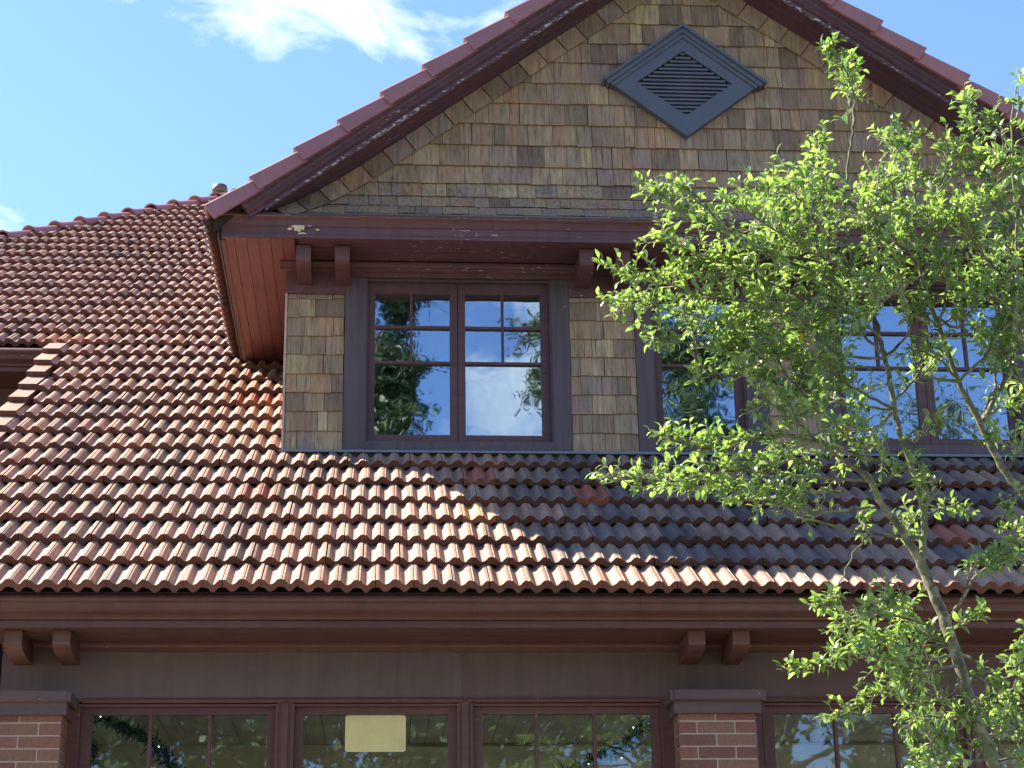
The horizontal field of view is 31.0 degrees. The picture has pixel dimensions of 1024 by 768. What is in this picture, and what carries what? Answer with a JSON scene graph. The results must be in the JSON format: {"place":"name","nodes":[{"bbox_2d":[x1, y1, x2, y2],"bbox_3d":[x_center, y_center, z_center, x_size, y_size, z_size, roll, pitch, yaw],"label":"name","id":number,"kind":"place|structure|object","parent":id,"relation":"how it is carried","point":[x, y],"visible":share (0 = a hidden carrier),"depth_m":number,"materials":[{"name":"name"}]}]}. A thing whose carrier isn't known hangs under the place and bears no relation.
{"place":"outdoors","nodes":[
{"label":"outdoors","id":0,"kind":"place"},
{"bbox_2d":[0,0,1023,767],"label":"house","id":1,"kind":"structure","parent":0,"point":[306,446],"depth_m":12.54,"materials":[{"name":"tile"}]},
{"bbox_2d":[90,731,99,767],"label":"garland","id":2,"kind":"object","parent":1,"relation":"attached to","point":[95,748],"visible":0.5,"depth_m":10.39,"materials":[{"name":"green"}]},
{"bbox_2d":[93,716,185,767],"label":"garland","id":3,"kind":"object","parent":1,"relation":"attached to","point":[134,733],"visible":0.88,"depth_m":10.42,"materials":[{"name":"green"}]},
{"bbox_2d":[74,704,278,767],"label":"ground floor window","id":4,"kind":"structure","parent":1,"relation":"in","point":[86,712],"depth_m":10.31,"materials":[{"name":"brown paint"}]},
{"bbox_2d":[212,183,227,192],"bbox_3d":[-3.642,-2.254,22.977,0.198,0.500,0.199,1,-20,-4],"label":"roof vent pipe","id":5,"kind":"object","parent":1,"relation":"on","point":[220,187],"visible":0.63,"depth_m":22.97,"materials":[{"name":"silver metal"}]},
{"bbox_2d":[290,703,459,767],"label":"ground floor window","id":6,"kind":"structure","parent":1,"relation":"in","point":[298,710],"depth_m":10.39,"materials":[{"name":"brown paint"}]},
{"bbox_2d":[345,715,405,751],"bbox_3d":[-0.768,1.966,10.388,0.338,0.205,0.008,1,-20,-4],"label":"yellow panel","id":7,"kind":"object","parent":1,"relation":"attached to","point":[375,733],"visible":1,"depth_m":10.39,"materials":[{"name":"beige paper"}]},
{"bbox_2d":[343,277,572,450],"bbox_3d":[-0.377,-0.112,12.716,1.550,1.258,0.186,1,-20,-4],"label":"dormer window","id":8,"kind":"structure","parent":1,"relation":"in","point":[553,295],"depth_m":12.68,"materials":[{"name":"paint"}]},
{"bbox_2d":[470,703,665,767],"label":"ground floor window","id":9,"kind":"structure","parent":1,"relation":"in","point":[655,710],"depth_m":10.47,"materials":[{"name":"brown paint"}]},
{"bbox_2d":[558,716,650,767],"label":"garland","id":10,"kind":"object","parent":1,"relation":"attached to","point":[604,755],"visible":0.91,"depth_m":10.59,"materials":[{"name":"green"}]},
{"bbox_2d":[633,281,771,452],"bbox_3d":[1.304,-0.095,12.835,0.910,1.258,0.186,1,-20,-4],"label":"dormer window","id":11,"kind":"structure","parent":1,"relation":"in","point":[649,367],"depth_m":12.72,"materials":[{"name":"paint"}]},
{"bbox_2d":[762,702,972,767],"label":"ground floor window","id":12,"kind":"structure","parent":1,"relation":"in","point":[768,709],"depth_m":10.58,"materials":[{"name":"brown paint"}]},
{"bbox_2d":[813,284,1023,454],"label":"dormer window","id":13,"kind":"structure","parent":1,"relation":"in","point":[925,394],"depth_m":12.85,"materials":[{"name":"paint"}]},
{"bbox_2d":[980,702,1023,767],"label":"ground floor window","id":14,"kind":"structure","parent":1,"relation":"in","point":[1022,705],"depth_m":10.66,"materials":[{"name":"brown paint"}]},
{"bbox_2d":[0,0,1023,230],"label":"sky","id":15,"kind":"structure","parent":0,"point":[110,106],"materials":[{"name":"blue"}]},
{"bbox_2d":[585,31,1023,767],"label":"leafy tree","id":16,"kind":"object","parent":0,"point":[959,217],"visible":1,"depth_m":7.40,"materials":[{"name":"green plant"}]}
]}

